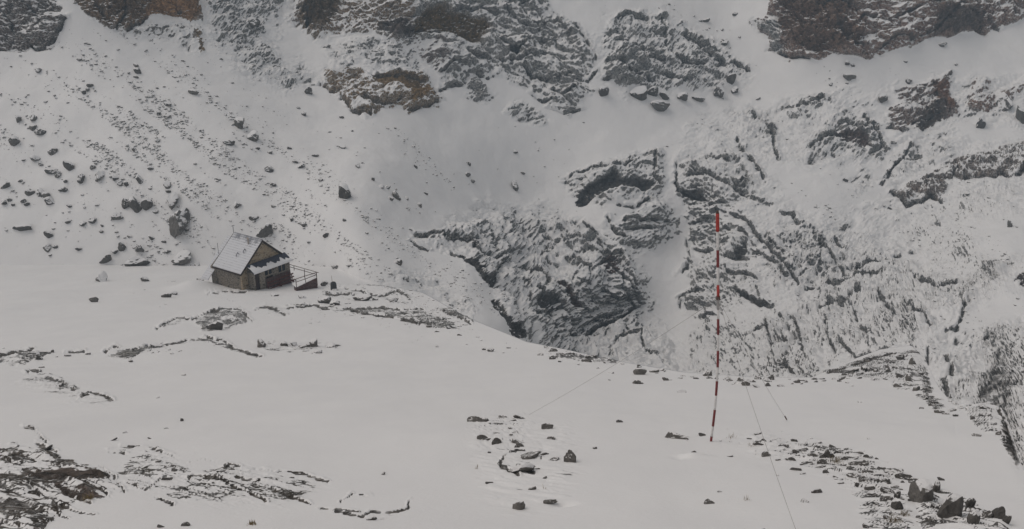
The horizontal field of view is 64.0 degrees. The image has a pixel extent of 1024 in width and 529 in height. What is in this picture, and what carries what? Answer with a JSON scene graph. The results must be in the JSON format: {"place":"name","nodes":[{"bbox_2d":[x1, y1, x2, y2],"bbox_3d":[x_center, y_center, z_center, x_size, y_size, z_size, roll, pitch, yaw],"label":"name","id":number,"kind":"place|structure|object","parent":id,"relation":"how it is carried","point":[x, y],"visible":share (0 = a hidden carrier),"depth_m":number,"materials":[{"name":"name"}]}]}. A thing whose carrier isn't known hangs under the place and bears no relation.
{"place":"outdoors","nodes":[
{"label":"outdoors","id":0,"kind":"place"},
{"bbox_2d":[414,1,491,42],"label":"cliff","id":1,"kind":"structure","parent":0,"point":[446,18],"depth_m":200.02,"materials":[{"name":"stone"}]},
{"bbox_2d":[0,0,1023,376],"bbox_3d":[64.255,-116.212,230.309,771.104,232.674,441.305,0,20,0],"label":"mountain slope","id":2,"kind":"structure","parent":0,"point":[486,138],"depth_m":164.07,"materials":[{"name":"snow"}]},
{"bbox_2d":[8,135,19,145],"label":"boulder","id":3,"kind":"object","parent":2,"relation":"on","point":[13,140],"visible":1,"depth_m":143.38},
{"bbox_2d":[12,224,31,230],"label":"stone","id":4,"kind":"object","parent":2,"relation":"on","point":[23,227],"visible":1,"depth_m":134.87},
{"bbox_2d":[25,189,34,195],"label":"stone","id":5,"kind":"object","parent":2,"relation":"on","point":[29,192],"visible":1,"depth_m":138.40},
{"bbox_2d":[0,0,66,51],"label":"cliff","id":6,"kind":"structure","parent":2,"relation":"on","point":[22,33],"depth_m":155.82,"materials":[{"name":"stone"}]},
{"bbox_2d":[36,188,43,196],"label":"stone","id":7,"kind":"object","parent":2,"relation":"on","point":[40,191],"visible":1,"depth_m":138.12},
{"bbox_2d":[34,129,45,134],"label":"boulder","id":8,"kind":"object","parent":2,"relation":"on","point":[40,132],"visible":1,"depth_m":144.44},
{"bbox_2d":[43,243,50,251],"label":"stone","id":9,"kind":"object","parent":2,"relation":"on","point":[46,247],"visible":1,"depth_m":133.17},
{"bbox_2d":[43,196,54,204],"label":"stone","id":10,"kind":"object","parent":2,"relation":"on","point":[48,200],"visible":1,"depth_m":137.24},
{"bbox_2d":[44,167,57,173],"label":"stone","id":11,"kind":"object","parent":2,"relation":"on","point":[52,170],"visible":1,"depth_m":140.38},
{"bbox_2d":[47,148,57,154],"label":"stone","id":12,"kind":"object","parent":2,"relation":"on","point":[53,151],"visible":1,"depth_m":142.72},
{"bbox_2d":[63,161,73,170],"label":"stone","id":13,"kind":"object","parent":2,"relation":"on","point":[68,166],"visible":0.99,"depth_m":140.41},
{"bbox_2d":[77,173,84,183],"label":"stone","id":14,"kind":"object","parent":2,"relation":"on","point":[81,177],"visible":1,"depth_m":139.13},
{"bbox_2d":[95,170,104,181],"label":"stone","id":15,"kind":"object","parent":2,"relation":"on","point":[99,175],"visible":1,"depth_m":139.19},
{"bbox_2d":[99,254,111,263],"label":"boulder","id":16,"kind":"object","parent":2,"relation":"on","point":[106,258],"visible":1,"depth_m":131.97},
{"bbox_2d":[111,212,123,219],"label":"boulder","id":17,"kind":"object","parent":2,"relation":"on","point":[115,216],"visible":1,"depth_m":135.12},
{"bbox_2d":[118,242,125,250],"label":"stone","id":18,"kind":"object","parent":2,"relation":"on","point":[121,246],"visible":1,"depth_m":132.87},
{"bbox_2d":[121,198,129,208],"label":"boulder","id":19,"kind":"object","parent":2,"relation":"on","point":[124,204],"visible":0.87,"depth_m":136.17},
{"bbox_2d":[128,196,141,212],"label":"boulder","id":20,"kind":"object","parent":2,"relation":"on","point":[134,204],"visible":1,"depth_m":135.56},
{"bbox_2d":[124,256,149,265],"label":"boulder","id":21,"kind":"object","parent":2,"relation":"on","point":[135,261],"visible":0.77,"depth_m":131.38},
{"bbox_2d":[73,0,203,31],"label":"cliff","id":22,"kind":"structure","parent":2,"relation":"on","point":[137,14],"depth_m":162.40,"materials":[{"name":"stone"}]},
{"bbox_2d":[140,198,152,210],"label":"boulder","id":23,"kind":"object","parent":2,"relation":"on","point":[146,204],"visible":1,"depth_m":135.73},
{"bbox_2d":[132,17,207,53],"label":"cliff","id":24,"kind":"structure","parent":2,"relation":"on","point":[190,38],"depth_m":165.91,"materials":[{"name":"snow"}]},
{"bbox_2d":[166,191,177,209],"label":"boulder","id":25,"kind":"object","parent":2,"relation":"on","point":[172,199],"visible":1,"depth_m":135.86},
{"bbox_2d":[169,208,189,237],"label":"boulder","id":26,"kind":"object","parent":2,"relation":"on","point":[179,220],"visible":1,"depth_m":133.79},
{"bbox_2d":[171,250,190,264],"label":"boulder","id":27,"kind":"object","parent":2,"relation":"on","point":[182,257],"visible":1,"depth_m":131.84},
{"bbox_2d":[223,139,234,145],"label":"boulder","id":28,"kind":"object","parent":2,"relation":"on","point":[230,142],"visible":1,"depth_m":145.33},
{"bbox_2d":[234,116,244,129],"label":"boulder","id":29,"kind":"object","parent":2,"relation":"on","point":[238,122],"visible":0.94,"depth_m":150.31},
{"bbox_2d":[247,130,258,141],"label":"boulder","id":30,"kind":"object","parent":2,"relation":"on","point":[252,135],"visible":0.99,"depth_m":148.93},
{"bbox_2d":[205,0,320,92],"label":"cliff","id":31,"kind":"structure","parent":2,"relation":"on","point":[253,51],"depth_m":176.95,"materials":[{"name":"snow"}]},
{"bbox_2d":[247,17,260,27],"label":"boulder","id":32,"kind":"object","parent":31,"relation":"on","point":[254,22],"visible":1,"depth_m":180.79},
{"bbox_2d":[256,223,272,237],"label":"boulder","id":33,"kind":"object","parent":2,"relation":"on","point":[266,230],"visible":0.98,"depth_m":134.55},
{"bbox_2d":[264,166,273,172],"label":"stone","id":34,"kind":"object","parent":2,"relation":"on","point":[269,169],"visible":1,"depth_m":144.10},
{"bbox_2d":[304,87,312,94],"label":"boulder","id":35,"kind":"object","parent":2,"relation":"on","point":[307,90],"visible":1,"depth_m":171.78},
{"bbox_2d":[0,1,632,352],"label":"scree","id":36,"kind":"structure","parent":2,"relation":"on","point":[162,154],"depth_m":142.37,"materials":[{"name":"stone"}]},
{"bbox_2d":[338,183,350,198],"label":"boulder","id":37,"kind":"object","parent":2,"relation":"on","point":[344,192],"visible":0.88,"depth_m":135.04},
{"bbox_2d":[286,0,416,45],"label":"cliff","id":38,"kind":"structure","parent":2,"relation":"on","point":[326,20],"depth_m":191.24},
{"bbox_2d":[321,33,434,86],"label":"cliff","id":39,"kind":"structure","parent":2,"relation":"on","point":[373,52],"depth_m":187.07,"materials":[{"name":"snow"}]},
{"bbox_2d":[322,66,443,116],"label":"cliff","id":40,"kind":"structure","parent":2,"relation":"on","point":[409,92],"depth_m":177.78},
{"bbox_2d":[464,75,489,102],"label":"boulder","id":41,"kind":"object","parent":2,"relation":"on","point":[477,87],"depth_m":194.20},
{"bbox_2d":[2,266,968,526],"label":"pebbles","id":42,"kind":"object","parent":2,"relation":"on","point":[578,356],"visible":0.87,"depth_m":56.35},
{"bbox_2d":[410,0,598,115],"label":"cliff","id":43,"kind":"structure","parent":2,"relation":"on","point":[544,50],"depth_m":201.83,"materials":[{"name":"stone"}]},
{"bbox_2d":[512,180,518,190],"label":"boulder","id":44,"kind":"object","parent":2,"relation":"on","point":[515,185],"visible":1,"depth_m":184.23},
{"bbox_2d":[503,99,549,124],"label":"cliff","id":45,"kind":"structure","parent":2,"relation":"on","point":[522,110],"depth_m":196.01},
{"bbox_2d":[412,210,680,370],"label":"cliff","id":46,"kind":"structure","parent":2,"relation":"on","point":[568,283],"depth_m":163.08,"materials":[{"name":"stone"}]},
{"bbox_2d":[599,86,608,96],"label":"boulder","id":47,"kind":"object","parent":2,"relation":"on","point":[603,90],"visible":1,"depth_m":199.48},
{"bbox_2d":[575,166,655,206],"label":"cliff","id":48,"kind":"structure","parent":2,"relation":"on","point":[613,178],"depth_m":187.11,"materials":[{"name":"stone"}]},
{"bbox_2d":[565,146,676,255],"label":"cliff","id":49,"kind":"structure","parent":2,"relation":"on","point":[640,229],"depth_m":184.97,"materials":[{"name":"stone"}]},
{"bbox_2d":[630,85,647,100],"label":"boulder","id":50,"kind":"object","parent":2,"relation":"on","point":[639,92],"visible":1,"depth_m":201.63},
{"bbox_2d":[647,86,657,96],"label":"stone","id":51,"kind":"object","parent":2,"relation":"on","point":[652,90],"visible":1,"depth_m":203.06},
{"bbox_2d":[650,100,669,111],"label":"boulder","id":52,"kind":"object","parent":2,"relation":"on","point":[661,105],"visible":1,"depth_m":200.86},
{"bbox_2d":[659,91,668,99],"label":"stone","id":53,"kind":"object","parent":2,"relation":"on","point":[664,95],"visible":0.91,"depth_m":203.90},
{"bbox_2d":[601,9,753,92],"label":"cliff","id":54,"kind":"structure","parent":2,"relation":"on","point":[657,58],"depth_m":211.99,"materials":[{"name":"stone"}]},
{"bbox_2d":[677,92,687,100],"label":"boulder","id":55,"kind":"object","parent":2,"relation":"on","point":[683,96],"visible":1,"depth_m":204.90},
{"bbox_2d":[692,96,704,101],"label":"stone","id":56,"kind":"object","parent":2,"relation":"on","point":[699,99],"visible":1,"depth_m":206.95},
{"bbox_2d":[714,83,723,96],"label":"boulder","id":57,"kind":"object","parent":2,"relation":"on","point":[718,90],"visible":0.98,"depth_m":209.37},
{"bbox_2d":[675,147,766,221],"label":"cliff","id":58,"kind":"structure","parent":2,"relation":"on","point":[704,180],"depth_m":185.29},
{"bbox_2d":[726,72,735,84],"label":"boulder","id":59,"kind":"object","parent":2,"relation":"on","point":[730,78],"visible":1,"depth_m":211.88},
{"bbox_2d":[728,90,839,160],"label":"cliff","id":60,"kind":"structure","parent":2,"relation":"on","point":[761,128],"depth_m":200.90,"materials":[{"name":"snow"}]},
{"bbox_2d":[762,307,827,376],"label":"cliff","id":61,"kind":"structure","parent":2,"relation":"on","point":[789,351],"depth_m":138.14,"materials":[{"name":"stone"}]},
{"bbox_2d":[646,3,1018,402],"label":"rubble","id":62,"kind":"object","parent":2,"relation":"on","point":[1002,255],"visible":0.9,"depth_m":164.76,"materials":[{"name":"stone"}]},
{"bbox_2d":[797,107,887,164],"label":"cliff","id":63,"kind":"structure","parent":2,"relation":"on","point":[841,132],"depth_m":191.17,"materials":[{"name":"stone"}]},
{"bbox_2d":[843,73,855,78],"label":"boulder","id":64,"kind":"object","parent":2,"relation":"on","point":[849,76],"visible":1,"depth_m":202.47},
{"bbox_2d":[758,218,998,362],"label":"cliff","id":65,"kind":"structure","parent":2,"relation":"on","point":[907,305],"depth_m":145.76,"materials":[{"name":"stone"}]},
{"bbox_2d":[878,94,887,102],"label":"stone","id":66,"kind":"object","parent":2,"relation":"on","point":[882,98],"visible":1,"depth_m":198.39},
{"bbox_2d":[750,0,1023,61],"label":"cliff","id":67,"kind":"structure","parent":2,"relation":"on","point":[792,30],"depth_m":205.99,"materials":[{"name":"stone"}]},
{"bbox_2d":[885,69,962,131],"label":"cliff","id":68,"kind":"structure","parent":2,"relation":"on","point":[934,101],"depth_m":196.28,"materials":[{"name":"stone"}]},
{"bbox_2d":[892,138,1023,204],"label":"cliff","id":69,"kind":"structure","parent":2,"relation":"on","point":[1003,160],"depth_m":178.31,"materials":[{"name":"stone"}]},
{"bbox_2d":[931,326,1023,469],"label":"cliff","id":70,"kind":"structure","parent":2,"relation":"on","point":[959,378],"depth_m":100.13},
{"bbox_2d":[965,76,995,112],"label":"cliff","id":71,"kind":"structure","parent":2,"relation":"on","point":[982,96],"depth_m":195.37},
{"bbox_2d":[976,113,986,128],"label":"boulder","id":72,"kind":"object","parent":2,"relation":"on","point":[981,122],"visible":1,"depth_m":189.70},
{"bbox_2d":[994,92,1012,111],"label":"stone","id":73,"kind":"object","parent":2,"relation":"on","point":[1003,101],"visible":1,"depth_m":193.25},
{"bbox_2d":[996,76,1023,97],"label":"cliff","id":74,"kind":"structure","parent":2,"relation":"on","point":[1015,88],"depth_m":196.53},
{"bbox_2d":[1014,270,1023,286],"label":"cliff","id":75,"kind":"structure","parent":2,"relation":"on","point":[1019,278],"depth_m":131.75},
{"bbox_2d":[1015,105,1023,123],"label":"stone","id":76,"kind":"object","parent":2,"relation":"on","point":[1019,116],"visible":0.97,"depth_m":189.15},
{"bbox_2d":[0,266,1023,528],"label":"snow field","id":77,"kind":"structure","parent":0,"point":[356,412],"depth_m":26.70,"materials":[{"name":"snow"}]},
{"bbox_2d":[0,442,123,528],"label":"rock outcrop","id":78,"kind":"object","parent":77,"relation":"on","point":[40,488],"visible":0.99,"depth_m":17.45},
{"bbox_2d":[95,271,107,281],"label":"boulder","id":79,"kind":"object","parent":77,"relation":"on","point":[102,276],"visible":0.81,"depth_m":112.72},
{"bbox_2d":[105,336,260,362],"bbox_3d":[-23.924,6.577,58.388,8.818,3.542,12.456,-13,24,-32],"label":"rock outcrop","id":80,"kind":"object","parent":77,"relation":"on","point":[126,354],"visible":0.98,"depth_m":58.77,"materials":[{"name":"stone"}]},
{"bbox_2d":[150,343,162,347],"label":"stone","id":81,"kind":"object","parent":80,"relation":"on","point":[155,345],"visible":0.96,"depth_m":59.54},
{"bbox_2d":[195,306,247,331],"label":"rock outcrop","id":82,"kind":"object","parent":77,"relation":"on","point":[229,317],"visible":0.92,"depth_m":76.05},
{"bbox_2d":[206,320,222,329],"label":"boulder","id":83,"kind":"object","parent":82,"relation":"on","point":[217,325],"visible":0.87,"depth_m":69.91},
{"bbox_2d":[183,463,307,499],"bbox_3d":[-5.855,4.911,18.696,2.930,1.398,3.265,0,20,0],"label":"rock outcrop","id":84,"kind":"object","parent":77,"relation":"on","point":[222,475],"visible":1,"depth_m":18.38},
{"bbox_2d":[201,225,294,290],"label":"stone hut","id":85,"kind":"object","parent":77,"relation":"on","point":[241,261],"visible":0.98,"depth_m":108.26,"materials":[{"name":"stone"}]},
{"bbox_2d":[255,273,259,289],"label":"door","id":86,"kind":"structure","parent":85,"relation":"in","point":[256,275],"depth_m":107.02,"materials":[{"name":"brown wood"}]},
{"bbox_2d":[278,264,285,272],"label":"window","id":87,"kind":"structure","parent":85,"relation":"in","point":[281,268],"depth_m":110.13,"materials":[{"name":"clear glass"}]},
{"bbox_2d":[257,338,265,347],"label":"boulder","id":88,"kind":"object","parent":77,"relation":"on","point":[261,343],"visible":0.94,"depth_m":60.37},
{"bbox_2d":[292,274,317,290],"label":"terrace steps","id":89,"kind":"structure","parent":77,"relation":"on","point":[311,283],"depth_m":107.66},
{"bbox_2d":[290,264,318,287],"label":"metal railing","id":90,"kind":"object","parent":89,"relation":"on","point":[304,274],"visible":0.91,"depth_m":107.97,"materials":[{"name":"metal"}]},
{"bbox_2d":[309,338,317,346],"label":"boulder","id":91,"kind":"object","parent":77,"relation":"on","point":[313,342],"visible":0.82,"depth_m":60.20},
{"bbox_2d":[318,296,330,303],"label":"boulder","id":92,"kind":"object","parent":77,"relation":"on","point":[324,299],"visible":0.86,"depth_m":89.44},
{"bbox_2d":[353,293,371,300],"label":"boulder","id":93,"kind":"object","parent":77,"relation":"on","point":[362,297],"visible":0.97,"depth_m":93.49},
{"bbox_2d":[311,305,457,328],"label":"rock outcrop","id":94,"kind":"object","parent":77,"relation":"on","point":[417,316],"visible":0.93,"depth_m":80.24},
{"bbox_2d":[467,416,488,421],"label":"rock","id":95,"kind":"object","parent":77,"relation":"on","point":[475,419],"visible":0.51,"depth_m":27.34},
{"bbox_2d":[512,501,524,509],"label":"rock","id":96,"kind":"object","parent":77,"relation":"on","point":[519,505],"visible":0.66,"depth_m":16.17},
{"bbox_2d":[508,463,534,472],"bbox_3d":[0.224,4.880,19.519,0.636,0.626,0.176,-8,58,-5],"label":"rock","id":97,"kind":"object","parent":77,"relation":"on","point":[526,467],"visible":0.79,"depth_m":19.32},
{"bbox_2d":[520,451,539,459],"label":"rock","id":98,"kind":"object","parent":77,"relation":"on","point":[529,455],"visible":0.92,"depth_m":21.01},
{"bbox_2d":[541,423,552,428],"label":"rock","id":99,"kind":"object","parent":77,"relation":"on","point":[546,426],"visible":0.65,"depth_m":25.29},
{"bbox_2d":[543,499,557,503],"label":"rock","id":100,"kind":"object","parent":77,"relation":"on","point":[548,501],"visible":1,"depth_m":16.62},
{"bbox_2d":[564,450,575,462],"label":"rock","id":101,"kind":"object","parent":77,"relation":"on","point":[570,456],"visible":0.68,"depth_m":20.35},
{"bbox_2d":[633,368,646,374],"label":"rock","id":102,"kind":"object","parent":77,"relation":"on","point":[639,371],"visible":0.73,"depth_m":45.72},
{"bbox_2d":[529,210,795,528],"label":"snow pole","id":103,"kind":"object","parent":77,"relation":"on","point":[718,302],"visible":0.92,"depth_m":22.15,"materials":[{"name":"metal"}]},
{"bbox_2d":[665,432,688,439],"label":"rock","id":104,"kind":"object","parent":77,"relation":"on","point":[672,435],"visible":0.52,"depth_m":23.82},
{"bbox_2d":[823,449,834,457],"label":"rock","id":105,"kind":"object","parent":77,"relation":"on","point":[827,453],"visible":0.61,"depth_m":20.94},
{"bbox_2d":[846,473,858,477],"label":"rock","id":106,"kind":"object","parent":77,"relation":"on","point":[853,475],"visible":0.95,"depth_m":18.82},
{"bbox_2d":[848,461,868,465],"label":"rock","id":107,"kind":"object","parent":77,"relation":"on","point":[863,463],"visible":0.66,"depth_m":20.25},
{"bbox_2d":[825,348,947,409],"bbox_3d":[20.724,8.174,47.353,5.676,16.222,30.081,10,22,25],"label":"rock outcrop","id":108,"kind":"object","parent":77,"relation":"on","point":[872,363],"visible":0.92,"depth_m":47.03,"materials":[{"name":"stone"}]},
{"bbox_2d":[880,487,893,493],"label":"rock","id":109,"kind":"object","parent":77,"relation":"on","point":[887,490],"visible":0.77,"depth_m":17.29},
{"bbox_2d":[884,468,903,473],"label":"rock","id":110,"kind":"object","parent":77,"relation":"on","point":[893,470],"visible":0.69,"depth_m":19.38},
{"bbox_2d":[891,501,903,509],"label":"rock","id":111,"kind":"object","parent":77,"relation":"on","point":[896,505],"visible":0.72,"depth_m":15.71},
{"bbox_2d":[895,473,911,479],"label":"rock","id":112,"kind":"object","parent":77,"relation":"on","point":[905,476],"visible":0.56,"depth_m":18.82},
{"bbox_2d":[908,478,933,502],"bbox_3d":[8.232,4.644,16.476,0.387,0.699,0.523,-5,21,-13],"label":"rock","id":113,"kind":"object","parent":77,"relation":"on","point":[920,490],"visible":0.79,"depth_m":16.28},
{"bbox_2d":[933,480,940,490],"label":"rock","id":114,"kind":"object","parent":77,"relation":"on","point":[936,486],"visible":0.78,"depth_m":17.48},
{"bbox_2d":[914,490,1010,528],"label":"rock outcrop","id":115,"kind":"object","parent":77,"relation":"on","point":[926,510],"visible":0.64,"depth_m":14.47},
{"bbox_2d":[937,493,963,517],"bbox_3d":[7.933,4.461,14.804,0.370,0.699,0.536,18,27,40],"label":"rock","id":116,"kind":"object","parent":115,"relation":"on","point":[952,505],"visible":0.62,"depth_m":14.63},
{"bbox_2d":[966,497,975,506],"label":"rock","id":117,"kind":"object","parent":115,"relation":"on","point":[971,501],"visible":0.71,"depth_m":15.59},
{"bbox_2d":[967,509,980,523],"bbox_3d":[8.011,4.475,14.245,0.196,0.472,0.187,0,16,-5],"label":"rock","id":118,"kind":"object","parent":115,"relation":"on","point":[973,516],"visible":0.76,"depth_m":14.15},
{"bbox_2d":[982,510,992,517],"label":"rock","id":119,"kind":"object","parent":115,"relation":"on","point":[987,514],"visible":0.78,"depth_m":14.68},
{"bbox_2d":[991,506,1005,518],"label":"rock","id":120,"kind":"object","parent":115,"relation":"on","point":[998,512],"visible":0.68,"depth_m":14.59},
{"bbox_2d":[1002,515,1011,523],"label":"rock","id":121,"kind":"object","parent":115,"relation":"on","point":[1006,519],"visible":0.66,"depth_m":14.34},
{"bbox_2d":[964,402,1020,466],"bbox_3d":[15.872,8.433,28.383,1.340,12.640,15.844,11,23,28],"label":"rock outcrop","id":122,"kind":"object","parent":77,"relation":"on","point":[984,421],"visible":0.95,"depth_m":26.57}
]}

